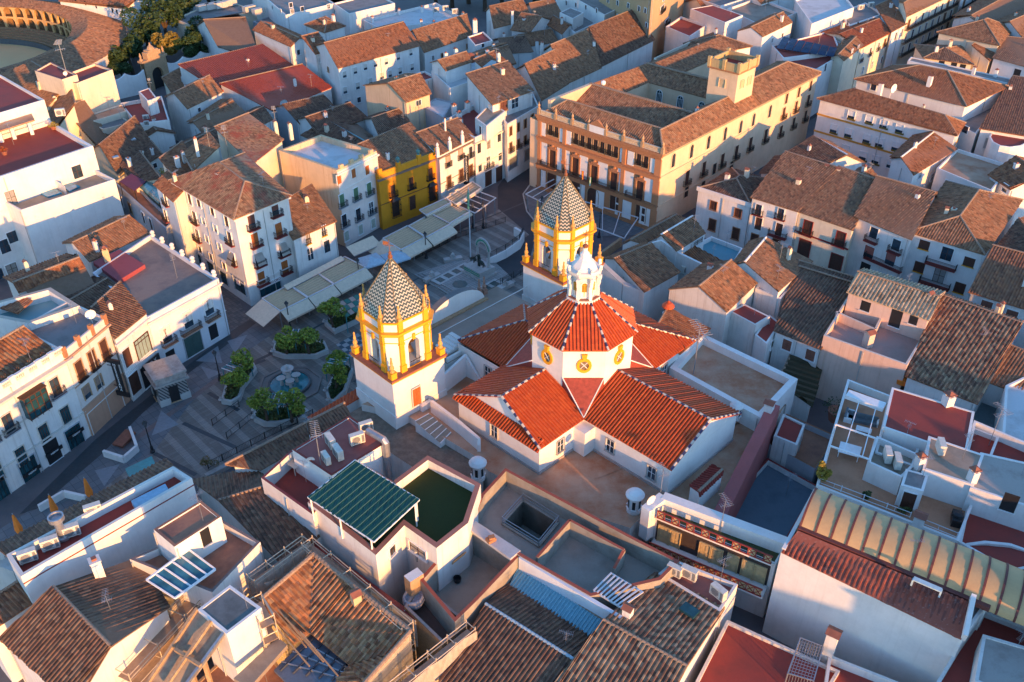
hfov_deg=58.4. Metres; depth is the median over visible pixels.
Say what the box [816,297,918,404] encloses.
pink terrace
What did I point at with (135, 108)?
town house
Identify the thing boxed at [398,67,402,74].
window
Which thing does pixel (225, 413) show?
stair rail
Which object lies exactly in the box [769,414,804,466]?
yard house
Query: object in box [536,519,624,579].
concrete wall
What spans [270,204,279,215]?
window
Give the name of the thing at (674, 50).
town house
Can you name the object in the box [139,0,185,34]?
park tree
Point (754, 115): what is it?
window
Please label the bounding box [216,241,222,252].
window
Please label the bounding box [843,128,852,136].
window
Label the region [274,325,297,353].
orange tree
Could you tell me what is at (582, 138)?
window
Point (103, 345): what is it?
door
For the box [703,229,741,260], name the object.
teal terrace
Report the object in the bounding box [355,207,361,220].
door
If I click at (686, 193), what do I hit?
door
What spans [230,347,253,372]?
orange tree
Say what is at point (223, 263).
window
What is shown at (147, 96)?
stair house
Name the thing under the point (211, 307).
window
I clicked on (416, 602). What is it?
rubble bag
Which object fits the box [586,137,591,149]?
window
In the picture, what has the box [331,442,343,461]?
air conditioner
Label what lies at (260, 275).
window
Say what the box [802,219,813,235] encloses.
door
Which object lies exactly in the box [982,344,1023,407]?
tiled house
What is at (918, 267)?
window
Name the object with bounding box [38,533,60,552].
air conditioner
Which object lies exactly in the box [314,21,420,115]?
town house
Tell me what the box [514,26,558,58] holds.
town house
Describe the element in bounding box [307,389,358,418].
tile coped wall
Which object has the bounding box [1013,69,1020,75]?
window
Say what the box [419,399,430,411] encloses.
door plinth
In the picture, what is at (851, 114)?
window
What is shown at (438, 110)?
annex
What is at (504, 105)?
window
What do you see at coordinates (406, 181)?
town house
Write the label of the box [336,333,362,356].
checker paving
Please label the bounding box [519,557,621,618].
party wall
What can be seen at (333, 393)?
planter
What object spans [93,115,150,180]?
town house
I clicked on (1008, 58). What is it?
town house
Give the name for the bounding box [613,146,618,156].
window
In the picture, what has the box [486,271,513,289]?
iron railing
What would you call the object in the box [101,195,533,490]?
plaza paving
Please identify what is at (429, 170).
door
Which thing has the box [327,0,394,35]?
apartment block
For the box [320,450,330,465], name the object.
air conditioner
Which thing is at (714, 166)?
door
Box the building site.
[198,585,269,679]
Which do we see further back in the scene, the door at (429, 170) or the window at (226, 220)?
the door at (429, 170)
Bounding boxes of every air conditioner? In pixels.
[16,546,38,565]
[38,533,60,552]
[54,108,65,116]
[61,521,80,537]
[82,500,102,512]
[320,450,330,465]
[324,431,335,449]
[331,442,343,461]
[348,430,364,446]
[358,418,373,431]
[432,7,438,12]
[442,5,448,10]
[451,8,457,13]
[666,561,682,579]
[680,265,685,274]
[681,563,698,582]
[709,581,727,602]
[857,4,864,9]
[867,2,874,7]
[882,445,893,464]
[892,451,902,470]
[935,437,947,455]
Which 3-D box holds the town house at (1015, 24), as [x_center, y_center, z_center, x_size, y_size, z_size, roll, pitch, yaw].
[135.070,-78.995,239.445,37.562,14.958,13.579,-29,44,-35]
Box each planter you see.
[218,363,257,405]
[250,404,308,426]
[270,339,328,358]
[322,309,359,333]
[323,365,353,403]
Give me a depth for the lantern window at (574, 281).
106.63 m
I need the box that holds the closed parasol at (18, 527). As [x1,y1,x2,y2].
[12,513,22,533]
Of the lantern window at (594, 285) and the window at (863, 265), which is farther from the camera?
the window at (863, 265)
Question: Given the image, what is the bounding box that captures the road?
[497,168,533,277]
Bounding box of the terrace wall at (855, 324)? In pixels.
[835,311,881,332]
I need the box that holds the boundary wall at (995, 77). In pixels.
[907,57,1009,84]
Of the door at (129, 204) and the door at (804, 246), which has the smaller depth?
the door at (804, 246)
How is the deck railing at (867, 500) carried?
on the deck house at (848, 471)
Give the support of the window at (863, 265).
in the town house at (890, 213)
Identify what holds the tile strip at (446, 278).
on the monument steps
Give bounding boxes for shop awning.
[284,256,344,290]
[347,236,378,256]
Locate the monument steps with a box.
[414,258,515,293]
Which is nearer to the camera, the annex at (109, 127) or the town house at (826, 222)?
the town house at (826, 222)
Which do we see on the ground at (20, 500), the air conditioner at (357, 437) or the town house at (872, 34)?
the town house at (872, 34)
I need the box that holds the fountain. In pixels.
[258,364,321,403]
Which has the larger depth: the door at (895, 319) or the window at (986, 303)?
the window at (986, 303)
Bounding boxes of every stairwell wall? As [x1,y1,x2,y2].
[37,490,86,511]
[102,426,139,462]
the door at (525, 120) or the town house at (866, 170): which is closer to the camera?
the town house at (866, 170)
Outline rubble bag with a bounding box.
[402,591,424,609]
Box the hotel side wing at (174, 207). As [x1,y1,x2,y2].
[153,169,200,266]
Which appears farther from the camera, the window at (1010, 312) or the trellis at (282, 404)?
the window at (1010, 312)
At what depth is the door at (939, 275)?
143.09 m
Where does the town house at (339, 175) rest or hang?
on the ground at (20, 500)
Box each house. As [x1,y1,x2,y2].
[0,287,79,336]
[0,325,90,500]
[0,458,196,603]
[0,554,170,681]
[0,579,32,681]
[1,61,58,121]
[3,251,84,296]
[24,301,130,435]
[26,253,93,296]
[47,89,81,138]
[58,0,156,46]
[62,214,149,275]
[67,276,114,309]
[72,63,120,112]
[74,100,108,145]
[89,281,159,401]
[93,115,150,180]
[116,173,176,250]
[120,96,170,130]
[120,150,161,208]
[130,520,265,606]
[138,78,159,115]
[141,140,163,174]
[145,116,175,152]
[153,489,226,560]
[158,140,190,175]
[161,67,183,96]
[164,74,222,141]
[169,105,272,159]
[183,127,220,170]
[186,98,244,135]
[192,471,319,569]
[213,106,293,186]
[225,401,351,474]
[252,20,305,65]
[253,17,273,26]
[258,552,413,681]
[261,449,320,543]
[273,94,334,147]
[279,135,379,246]
[289,183,338,277]
[292,415,392,486]
[295,101,366,141]
[300,119,373,143]
[301,31,324,78]
[304,13,345,40]
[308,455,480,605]
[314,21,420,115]
[355,122,437,229]
[363,2,458,30]
[363,72,431,130]
[363,105,409,135]
[411,11,472,74]
[416,117,475,202]
[418,71,432,100]
[430,47,474,88]
[432,56,477,110]
[438,583,590,681]
[442,100,504,188]
[465,60,533,115]
[467,18,492,52]
[472,42,515,67]
[473,48,510,69]
[485,0,529,38]
[492,32,533,69]
[503,89,537,181]
[510,11,551,35]
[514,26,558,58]
[516,49,568,109]
[526,0,560,18]
[540,28,601,91]
[547,13,577,39]
[555,572,724,681]
[560,0,583,29]
[570,17,595,34]
[584,9,654,80]
[604,242,680,320]
[622,213,685,249]
[647,462,780,617]
[654,38,709,76]
[656,214,705,265]
[658,556,737,649]
[663,16,705,53]
[668,259,757,343]
[683,0,744,16]
[683,27,752,53]
[683,245,722,262]
[684,0,709,18]
[688,464,723,505]
[689,1,742,39]
[695,167,764,247]
[695,620,839,681]
[726,0,796,40]
[733,236,812,317]
[737,11,792,70]
[745,0,794,10]
[745,150,838,246]
[759,155,779,176]
[762,488,1023,681]
[767,414,831,483]
[769,32,837,64]
[769,259,854,370]
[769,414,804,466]
[780,135,864,169]
[782,354,821,421]
[784,39,843,116]
[792,163,874,272]
[793,0,853,38]
[799,265,851,281]
[816,379,998,542]
[820,18,890,87]
[820,624,897,681]
[827,35,863,94]
[844,2,879,25]
[844,175,937,277]
[844,268,945,340]
[854,162,877,177]
[875,0,907,67]
[888,131,957,189]
[902,180,1023,300]
[903,294,1022,413]
[913,39,974,68]
[931,149,1002,191]
[936,15,1010,55]
[937,611,1023,681]
[945,293,1023,344]
[952,0,1023,26]
[958,509,1023,625]
[968,244,1023,348]
[968,420,1023,461]
[970,40,994,73]
[974,75,1023,155]
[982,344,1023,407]
[983,133,1023,162]
[987,155,1023,227]
[989,36,1023,77]
[994,377,1023,440]
[996,8,1023,38]
[997,216,1023,251]
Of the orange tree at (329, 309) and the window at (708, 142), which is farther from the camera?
the window at (708, 142)
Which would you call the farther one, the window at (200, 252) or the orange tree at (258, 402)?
the window at (200, 252)
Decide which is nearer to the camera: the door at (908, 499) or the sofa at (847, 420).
the door at (908, 499)
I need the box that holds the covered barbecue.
[950,508,963,528]
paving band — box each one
[119,378,217,450]
[153,452,197,475]
[182,422,235,447]
[207,392,239,410]
[222,353,272,375]
[429,201,526,241]
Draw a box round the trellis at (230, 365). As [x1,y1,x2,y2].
[222,360,253,384]
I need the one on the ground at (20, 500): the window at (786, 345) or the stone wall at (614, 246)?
the stone wall at (614, 246)
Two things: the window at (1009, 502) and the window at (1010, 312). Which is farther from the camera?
the window at (1010, 312)
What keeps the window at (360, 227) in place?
in the town house at (339, 175)
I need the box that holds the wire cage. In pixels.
[785,637,823,681]
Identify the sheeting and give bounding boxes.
[265,551,310,588]
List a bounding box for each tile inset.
[443,273,453,277]
[452,280,466,287]
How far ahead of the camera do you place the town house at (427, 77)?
201.62 m
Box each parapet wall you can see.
[430,400,480,451]
[445,354,480,390]
[638,492,787,552]
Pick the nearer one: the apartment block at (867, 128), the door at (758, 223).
the door at (758, 223)
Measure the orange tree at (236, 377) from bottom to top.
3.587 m
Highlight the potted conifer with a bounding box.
[816,460,832,483]
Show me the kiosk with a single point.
(168, 376)
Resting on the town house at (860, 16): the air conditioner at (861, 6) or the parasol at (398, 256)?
the air conditioner at (861, 6)
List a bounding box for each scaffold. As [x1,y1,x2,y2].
[115,595,200,681]
[246,533,310,603]
[249,591,284,659]
[301,535,416,662]
[389,619,476,681]
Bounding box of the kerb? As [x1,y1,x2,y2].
[522,185,533,220]
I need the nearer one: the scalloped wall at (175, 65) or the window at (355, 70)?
the window at (355, 70)
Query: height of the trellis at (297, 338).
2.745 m
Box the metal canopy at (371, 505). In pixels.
[307,460,419,548]
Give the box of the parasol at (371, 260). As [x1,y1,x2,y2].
[358,253,385,274]
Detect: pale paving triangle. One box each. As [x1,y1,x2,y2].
[95,464,119,485]
[152,411,177,434]
[197,346,221,362]
[201,366,221,378]
[228,335,246,350]
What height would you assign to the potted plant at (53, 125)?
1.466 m
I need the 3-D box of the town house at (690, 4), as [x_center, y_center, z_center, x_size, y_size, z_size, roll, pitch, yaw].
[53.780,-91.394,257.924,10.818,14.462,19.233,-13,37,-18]
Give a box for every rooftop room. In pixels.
[475,96,504,141]
[862,436,915,494]
[875,420,918,465]
[880,387,974,451]
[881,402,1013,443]
[894,450,935,510]
[921,431,983,507]
[962,450,1023,531]
[969,634,1023,681]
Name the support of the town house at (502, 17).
on the ground at (20, 500)
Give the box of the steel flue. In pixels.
[47,511,69,542]
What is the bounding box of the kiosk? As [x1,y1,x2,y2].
[143,354,191,407]
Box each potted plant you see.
[0,146,7,154]
[47,122,58,129]
[822,397,841,423]
[862,490,871,499]
[897,506,912,514]
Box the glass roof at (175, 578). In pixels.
[146,549,215,598]
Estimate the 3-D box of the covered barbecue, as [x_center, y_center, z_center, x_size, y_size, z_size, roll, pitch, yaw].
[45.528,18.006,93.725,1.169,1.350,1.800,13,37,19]
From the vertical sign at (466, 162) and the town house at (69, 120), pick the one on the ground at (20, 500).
the town house at (69, 120)
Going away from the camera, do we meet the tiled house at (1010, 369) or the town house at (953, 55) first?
the tiled house at (1010, 369)
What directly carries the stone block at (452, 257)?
on the plaza paving at (186, 447)
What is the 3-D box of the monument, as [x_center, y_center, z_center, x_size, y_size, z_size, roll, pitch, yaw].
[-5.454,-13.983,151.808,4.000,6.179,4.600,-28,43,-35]
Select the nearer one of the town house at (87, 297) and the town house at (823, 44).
the town house at (87, 297)
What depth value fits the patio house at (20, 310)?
121.34 m
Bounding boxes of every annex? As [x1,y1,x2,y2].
[94,97,127,124]
[99,104,126,133]
[404,398,776,665]
[425,98,452,127]
[510,567,602,635]
[658,309,710,357]
[669,319,797,430]
[726,292,769,355]
[750,315,776,364]
[752,264,787,319]
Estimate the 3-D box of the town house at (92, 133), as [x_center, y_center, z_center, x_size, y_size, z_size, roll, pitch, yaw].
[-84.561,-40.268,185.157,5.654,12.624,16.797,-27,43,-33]
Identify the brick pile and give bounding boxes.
[485,534,495,543]
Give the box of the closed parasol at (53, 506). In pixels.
[48,494,57,512]
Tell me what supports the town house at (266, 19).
on the ground at (20, 500)
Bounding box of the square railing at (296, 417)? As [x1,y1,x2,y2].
[207,409,312,468]
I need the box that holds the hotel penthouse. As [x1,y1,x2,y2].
[0,75,49,142]
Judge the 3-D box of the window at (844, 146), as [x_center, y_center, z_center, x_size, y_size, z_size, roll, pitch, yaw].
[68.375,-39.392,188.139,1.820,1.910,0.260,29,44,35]
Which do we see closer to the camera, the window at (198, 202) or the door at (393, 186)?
the window at (198, 202)
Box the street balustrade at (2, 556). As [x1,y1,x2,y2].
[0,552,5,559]
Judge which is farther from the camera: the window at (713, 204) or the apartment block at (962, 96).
the apartment block at (962, 96)
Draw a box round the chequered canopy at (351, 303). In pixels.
[333,293,361,331]
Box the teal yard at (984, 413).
[973,403,996,427]
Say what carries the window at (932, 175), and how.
in the town house at (918, 159)
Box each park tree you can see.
[98,44,129,62]
[107,58,132,75]
[119,6,161,48]
[119,33,143,73]
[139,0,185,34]
[150,31,179,61]
[166,0,200,20]
[170,31,208,57]
[184,15,204,42]
[450,0,454,7]
[483,0,486,11]
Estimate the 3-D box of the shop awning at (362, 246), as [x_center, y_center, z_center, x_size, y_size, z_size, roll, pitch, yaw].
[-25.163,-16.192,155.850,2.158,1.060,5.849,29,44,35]
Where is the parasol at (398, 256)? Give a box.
[380,250,410,263]
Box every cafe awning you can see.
[246,287,314,326]
[294,274,340,312]
[321,256,372,293]
[368,225,431,266]
[408,214,456,250]
[419,197,451,218]
[434,203,472,239]
[446,181,482,206]
[460,191,495,228]
[525,179,558,208]
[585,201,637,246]
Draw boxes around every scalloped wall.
[115,70,147,98]
[167,51,210,71]
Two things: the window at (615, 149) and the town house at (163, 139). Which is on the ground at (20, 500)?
the town house at (163, 139)
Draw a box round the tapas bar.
[92,230,229,362]
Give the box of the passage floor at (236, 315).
[220,286,248,329]
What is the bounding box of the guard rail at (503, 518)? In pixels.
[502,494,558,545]
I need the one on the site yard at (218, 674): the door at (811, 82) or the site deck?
the site deck
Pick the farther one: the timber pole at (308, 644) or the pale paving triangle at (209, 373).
the pale paving triangle at (209, 373)
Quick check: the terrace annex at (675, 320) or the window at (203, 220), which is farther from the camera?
the window at (203, 220)
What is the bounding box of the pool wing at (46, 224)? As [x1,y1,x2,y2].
[6,170,123,266]
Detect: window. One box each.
[0,411,16,435]
[42,437,63,465]
[47,375,63,397]
[81,383,92,400]
[93,373,104,390]
[140,368,150,389]
[159,324,173,346]
[165,348,174,356]
[181,309,195,330]
[186,193,192,205]
[195,198,201,208]
[197,245,202,255]
[200,215,206,226]
[200,527,213,548]
[202,296,215,318]
[203,233,209,244]
[208,252,213,262]
[208,323,219,341]
[209,207,215,217]
[212,223,218,234]
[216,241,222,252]
[221,260,226,271]
[223,215,230,228]
[246,214,256,229]
[249,231,259,247]
[256,270,265,285]
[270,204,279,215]
[274,221,283,236]
[280,259,289,274]
[336,175,342,185]
[338,192,345,207]
[342,70,347,78]
[342,86,348,94]
[343,230,350,242]
[350,168,356,178]
[352,186,359,201]
[353,67,357,74]
[355,81,360,89]
[357,223,363,235]
[363,63,367,70]
[364,164,369,175]
[366,181,372,195]
[370,217,376,229]
[373,60,378,67]
[379,71,384,79]
[384,57,388,65]
[387,70,392,77]
[388,542,397,559]
[396,53,400,60]
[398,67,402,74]
[407,539,427,563]
[409,48,413,56]
[410,63,414,70]
[415,99,421,105]
[445,155,450,166]
[458,148,462,159]
[477,163,481,172]
[483,364,491,375]
[489,423,498,440]
[498,152,501,161]
[500,100,507,110]
[511,97,518,109]
[541,344,552,364]
[548,124,552,134]
[554,126,558,137]
[556,436,565,455]
[572,280,576,293]
[573,133,578,143]
[576,354,591,372]
[580,135,584,145]
[581,282,587,295]
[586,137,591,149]
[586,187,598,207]
[592,280,595,293]
[593,139,598,149]
[599,141,604,153]
[604,437,614,455]
[606,143,611,155]
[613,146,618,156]
[614,344,624,364]
[636,153,641,164]
[643,155,648,167]
[644,463,656,482]
[655,90,662,101]
[661,362,667,374]
[670,153,675,168]
[676,95,683,107]
[689,144,693,158]
[692,235,703,247]
[706,135,710,148]
[707,218,716,232]
[709,200,717,211]
[718,77,725,87]
[722,126,727,141]
[730,226,739,240]
[733,207,742,219]
[738,119,742,133]
[740,79,744,88]
[747,75,751,85]
[750,232,758,239]
[751,113,755,126]
[767,104,772,118]
[769,338,773,350]
[780,337,792,353]
[803,347,816,363]
[828,123,838,133]
[841,144,849,151]
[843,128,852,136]
[846,109,855,118]
[858,151,867,160]
[858,300,870,313]
[860,262,870,269]
[861,133,871,143]
[862,244,875,259]
[863,114,873,125]
[868,225,879,238]
[869,84,876,91]
[870,154,880,163]
[874,137,883,146]
[878,119,888,130]
[883,252,896,267]
[885,159,891,168]
[890,141,900,149]
[890,237,901,251]
[893,123,904,132]
[907,315,918,326]
[912,261,924,274]
[917,171,922,180]
[917,239,930,251]
[929,172,934,181]
[952,281,965,295]
[961,125,969,134]
[961,256,975,268]
[980,299,993,308]
[997,492,1019,514]
[1000,182,1008,193]
[1005,308,1019,317]
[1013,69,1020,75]
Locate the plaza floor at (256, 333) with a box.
[0,320,280,540]
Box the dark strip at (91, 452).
[20,319,254,513]
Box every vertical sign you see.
[106,358,130,397]
[464,155,468,184]
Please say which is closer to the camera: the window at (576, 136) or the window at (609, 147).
the window at (609, 147)
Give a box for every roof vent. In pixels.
[469,456,486,482]
[626,487,644,514]
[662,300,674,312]
[730,401,743,420]
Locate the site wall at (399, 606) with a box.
[312,542,417,646]
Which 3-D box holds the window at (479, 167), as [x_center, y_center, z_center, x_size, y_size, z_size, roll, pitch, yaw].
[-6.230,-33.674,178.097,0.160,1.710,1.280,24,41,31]
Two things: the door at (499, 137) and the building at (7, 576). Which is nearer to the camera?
the building at (7, 576)
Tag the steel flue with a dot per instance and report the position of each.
(56, 519)
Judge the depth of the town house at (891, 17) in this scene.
234.00 m
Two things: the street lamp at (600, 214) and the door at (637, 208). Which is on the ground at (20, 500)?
the street lamp at (600, 214)
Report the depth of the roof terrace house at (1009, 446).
102.99 m
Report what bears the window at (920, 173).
in the town house at (918, 159)
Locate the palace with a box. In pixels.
[529,36,821,228]
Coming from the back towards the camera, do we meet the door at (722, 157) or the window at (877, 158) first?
the window at (877, 158)
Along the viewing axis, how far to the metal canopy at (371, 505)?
91.19 m
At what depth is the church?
106.72 m
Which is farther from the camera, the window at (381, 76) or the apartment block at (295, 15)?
the apartment block at (295, 15)
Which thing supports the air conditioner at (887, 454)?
on the rooftop room at (880, 454)
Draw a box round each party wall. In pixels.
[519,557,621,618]
[600,264,638,310]
[652,240,700,281]
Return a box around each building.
[0,556,16,589]
[168,151,296,305]
[420,521,520,637]
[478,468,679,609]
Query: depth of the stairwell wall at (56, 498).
109.39 m
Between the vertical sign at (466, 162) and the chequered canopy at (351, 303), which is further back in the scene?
the vertical sign at (466, 162)
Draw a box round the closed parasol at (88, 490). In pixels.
[83,477,92,496]
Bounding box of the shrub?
[199,456,218,466]
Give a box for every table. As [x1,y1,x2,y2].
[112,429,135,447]
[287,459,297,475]
[837,441,861,461]
[855,425,871,434]
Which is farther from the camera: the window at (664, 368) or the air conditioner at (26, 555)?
the window at (664, 368)
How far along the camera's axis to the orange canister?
117.17 m
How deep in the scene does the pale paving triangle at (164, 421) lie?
121.72 m
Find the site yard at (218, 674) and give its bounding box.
[198,662,283,681]
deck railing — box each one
[818,479,911,517]
[924,520,958,537]
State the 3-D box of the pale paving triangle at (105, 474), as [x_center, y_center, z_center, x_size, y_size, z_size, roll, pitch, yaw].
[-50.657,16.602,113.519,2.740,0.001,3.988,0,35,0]
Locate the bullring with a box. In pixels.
[0,0,128,79]
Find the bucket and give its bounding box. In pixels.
[453,575,460,583]
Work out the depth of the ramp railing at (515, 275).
151.90 m
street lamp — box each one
[142,420,154,453]
[212,350,220,380]
[284,301,292,329]
[423,231,427,258]
[471,202,473,228]
[481,202,484,228]
[597,211,601,237]
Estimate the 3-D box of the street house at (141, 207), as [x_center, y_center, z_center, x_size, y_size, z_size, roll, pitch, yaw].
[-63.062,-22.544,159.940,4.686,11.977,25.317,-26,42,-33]
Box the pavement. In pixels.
[526,187,644,235]
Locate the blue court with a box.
[736,458,815,536]
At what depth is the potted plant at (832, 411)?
116.69 m
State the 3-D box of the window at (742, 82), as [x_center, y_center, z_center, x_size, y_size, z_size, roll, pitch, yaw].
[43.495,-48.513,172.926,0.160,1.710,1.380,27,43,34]
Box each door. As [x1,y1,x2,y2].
[0,237,11,254]
[0,267,4,279]
[3,189,18,203]
[4,261,18,274]
[5,229,18,244]
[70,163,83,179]
[73,358,86,380]
[86,348,99,370]
[98,337,109,360]
[120,345,133,369]
[127,201,132,214]
[127,368,142,396]
[140,210,146,224]
[148,216,154,231]
[162,208,168,220]
[168,385,181,403]
[182,330,204,358]
[191,209,197,224]
[193,227,200,241]
[226,230,233,244]
[229,250,236,264]
[304,234,310,244]
[306,246,314,261]
[321,224,326,236]
[322,239,330,253]
[341,213,347,227]
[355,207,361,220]
[368,200,374,213]
[389,183,395,196]
[391,200,400,217]
[408,176,413,188]
[408,194,416,210]
[411,385,421,407]
[427,167,432,179]
[428,188,436,201]
[446,175,451,188]
[458,168,463,181]
[468,145,472,156]
[469,163,472,176]
[476,143,481,153]
[484,169,492,187]
[486,139,490,149]
[486,155,490,165]
[495,164,502,182]
[497,130,501,142]
[509,125,512,136]
[509,141,512,152]
[524,118,526,128]
[547,172,556,188]
[549,149,555,167]
[571,157,578,176]
[571,181,580,194]
[590,165,596,182]
[609,172,616,189]
[609,195,618,209]
[634,204,646,221]
[635,180,643,197]
[656,524,669,544]
[668,529,681,549]
[683,186,688,198]
[684,169,690,185]
[697,541,711,561]
[701,160,706,174]
[709,546,723,566]
[711,162,716,175]
[719,152,725,168]
[724,552,739,573]
[733,144,739,159]
[739,558,754,579]
[747,136,753,151]
[751,563,767,585]
[754,203,762,215]
[754,217,762,230]
[762,128,768,141]
[774,222,783,235]
[776,207,784,219]
[778,124,783,137]
[781,106,786,119]
[784,92,788,104]
[791,116,795,128]
[793,100,798,112]
[796,86,801,98]
[797,238,811,257]
[802,109,807,121]
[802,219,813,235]
[805,93,810,106]
[808,80,812,91]
[828,252,843,271]
[834,230,846,246]
[887,309,903,329]
[898,490,918,510]
[931,267,946,284]
[938,245,954,261]
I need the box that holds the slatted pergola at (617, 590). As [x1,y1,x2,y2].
[593,572,643,608]
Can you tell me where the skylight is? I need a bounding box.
[415,413,450,447]
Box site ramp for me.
[146,607,224,681]
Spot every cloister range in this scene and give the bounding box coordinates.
[178,44,292,98]
[219,63,332,130]
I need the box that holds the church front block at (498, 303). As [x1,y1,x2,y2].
[431,286,531,370]
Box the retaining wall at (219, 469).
[204,463,231,476]
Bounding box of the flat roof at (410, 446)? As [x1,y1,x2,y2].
[350,406,483,493]
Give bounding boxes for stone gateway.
[137,43,168,91]
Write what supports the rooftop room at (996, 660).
on the roof terrace house at (958, 667)
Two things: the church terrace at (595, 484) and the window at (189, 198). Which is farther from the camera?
the window at (189, 198)
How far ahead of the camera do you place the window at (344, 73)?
203.00 m
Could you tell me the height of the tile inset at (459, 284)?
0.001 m
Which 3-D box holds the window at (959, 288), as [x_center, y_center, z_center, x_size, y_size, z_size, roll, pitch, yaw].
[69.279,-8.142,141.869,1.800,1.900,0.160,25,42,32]
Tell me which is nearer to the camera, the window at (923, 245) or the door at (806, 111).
the window at (923, 245)
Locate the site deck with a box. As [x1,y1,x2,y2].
[234,638,287,681]
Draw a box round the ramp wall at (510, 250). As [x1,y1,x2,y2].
[490,227,523,262]
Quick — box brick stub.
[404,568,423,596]
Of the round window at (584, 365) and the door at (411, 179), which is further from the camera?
the door at (411, 179)
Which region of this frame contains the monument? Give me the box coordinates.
[461,237,497,281]
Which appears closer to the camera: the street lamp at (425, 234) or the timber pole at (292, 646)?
the timber pole at (292, 646)
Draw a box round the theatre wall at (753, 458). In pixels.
[714,404,779,517]
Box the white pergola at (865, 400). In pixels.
[826,390,885,462]
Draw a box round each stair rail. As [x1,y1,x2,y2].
[211,401,239,425]
[226,412,251,438]
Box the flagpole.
[467,187,470,256]
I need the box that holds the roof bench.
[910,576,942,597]
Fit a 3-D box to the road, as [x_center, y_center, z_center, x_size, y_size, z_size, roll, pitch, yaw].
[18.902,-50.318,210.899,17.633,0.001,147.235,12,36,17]
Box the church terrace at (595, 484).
[361,357,785,543]
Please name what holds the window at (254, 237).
in the corner building at (238, 206)
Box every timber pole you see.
[273,624,309,666]
[276,611,306,647]
[277,609,312,650]
[285,617,323,661]
[300,631,338,675]
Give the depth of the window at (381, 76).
210.41 m
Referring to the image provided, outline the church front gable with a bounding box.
[431,277,488,328]
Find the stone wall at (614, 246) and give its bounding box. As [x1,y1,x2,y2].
[601,238,621,259]
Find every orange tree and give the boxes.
[219,366,249,388]
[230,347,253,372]
[246,386,276,420]
[273,387,305,422]
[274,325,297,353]
[292,326,318,353]
[316,297,346,327]
[322,360,347,387]
[325,349,347,370]
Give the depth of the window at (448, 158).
170.11 m
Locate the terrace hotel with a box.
[0,120,99,279]
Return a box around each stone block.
[423,270,440,283]
[443,252,462,263]
[498,279,513,289]
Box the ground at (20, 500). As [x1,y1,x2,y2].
[0,0,898,681]
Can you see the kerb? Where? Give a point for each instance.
(525, 202)
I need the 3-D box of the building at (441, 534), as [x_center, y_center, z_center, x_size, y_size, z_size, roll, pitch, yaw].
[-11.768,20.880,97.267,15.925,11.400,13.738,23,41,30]
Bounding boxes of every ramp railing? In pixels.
[413,216,505,259]
[487,228,522,256]
[502,269,522,281]
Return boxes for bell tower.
[350,239,446,429]
[520,160,604,304]
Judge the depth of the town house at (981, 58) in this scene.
220.36 m
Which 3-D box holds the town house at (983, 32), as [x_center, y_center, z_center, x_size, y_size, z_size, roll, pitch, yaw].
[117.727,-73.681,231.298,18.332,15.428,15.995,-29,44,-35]
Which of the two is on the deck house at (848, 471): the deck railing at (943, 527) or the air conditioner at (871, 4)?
the deck railing at (943, 527)
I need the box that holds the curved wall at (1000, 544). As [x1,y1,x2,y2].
[966,541,1023,551]
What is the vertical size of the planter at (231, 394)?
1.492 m
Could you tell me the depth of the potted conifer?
96.51 m
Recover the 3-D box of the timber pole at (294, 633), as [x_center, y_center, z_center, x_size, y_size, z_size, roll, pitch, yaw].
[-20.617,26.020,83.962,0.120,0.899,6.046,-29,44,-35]
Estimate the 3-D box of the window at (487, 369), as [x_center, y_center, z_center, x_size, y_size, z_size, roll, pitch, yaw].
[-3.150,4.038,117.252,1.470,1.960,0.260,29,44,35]
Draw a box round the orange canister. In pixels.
[896,377,906,385]
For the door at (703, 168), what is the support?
in the palace
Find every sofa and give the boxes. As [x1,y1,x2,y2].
[843,407,854,423]
[846,410,878,427]
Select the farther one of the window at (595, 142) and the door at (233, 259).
the window at (595, 142)
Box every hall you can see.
[177,0,265,51]
[196,12,255,55]
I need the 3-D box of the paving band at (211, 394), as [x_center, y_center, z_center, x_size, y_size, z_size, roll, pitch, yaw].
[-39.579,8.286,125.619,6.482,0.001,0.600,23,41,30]
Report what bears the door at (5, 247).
in the terrace hotel
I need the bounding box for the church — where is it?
[452,230,741,493]
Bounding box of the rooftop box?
[35,39,78,101]
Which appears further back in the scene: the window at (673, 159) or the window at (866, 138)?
the window at (866, 138)
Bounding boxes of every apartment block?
[252,0,351,34]
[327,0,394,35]
[556,0,614,22]
[599,0,683,60]
[814,87,966,176]
[854,64,1008,120]
[896,0,958,63]
[950,0,976,26]
[956,108,990,153]
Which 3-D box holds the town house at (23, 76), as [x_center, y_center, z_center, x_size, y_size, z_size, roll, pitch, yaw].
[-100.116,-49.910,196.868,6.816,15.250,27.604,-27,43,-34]
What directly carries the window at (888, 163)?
in the apartment block at (867, 128)
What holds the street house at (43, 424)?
on the ground at (20, 500)
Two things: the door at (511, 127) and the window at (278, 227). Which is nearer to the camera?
the window at (278, 227)
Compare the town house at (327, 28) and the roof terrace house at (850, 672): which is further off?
the town house at (327, 28)
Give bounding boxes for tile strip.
[431,262,466,284]
[476,279,501,288]
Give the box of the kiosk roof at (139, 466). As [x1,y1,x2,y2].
[125,456,154,476]
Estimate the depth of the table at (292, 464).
100.11 m
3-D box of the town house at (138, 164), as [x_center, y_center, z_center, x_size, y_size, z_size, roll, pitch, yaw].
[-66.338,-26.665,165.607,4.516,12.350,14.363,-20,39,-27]
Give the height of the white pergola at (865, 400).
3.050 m
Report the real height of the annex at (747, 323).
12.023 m

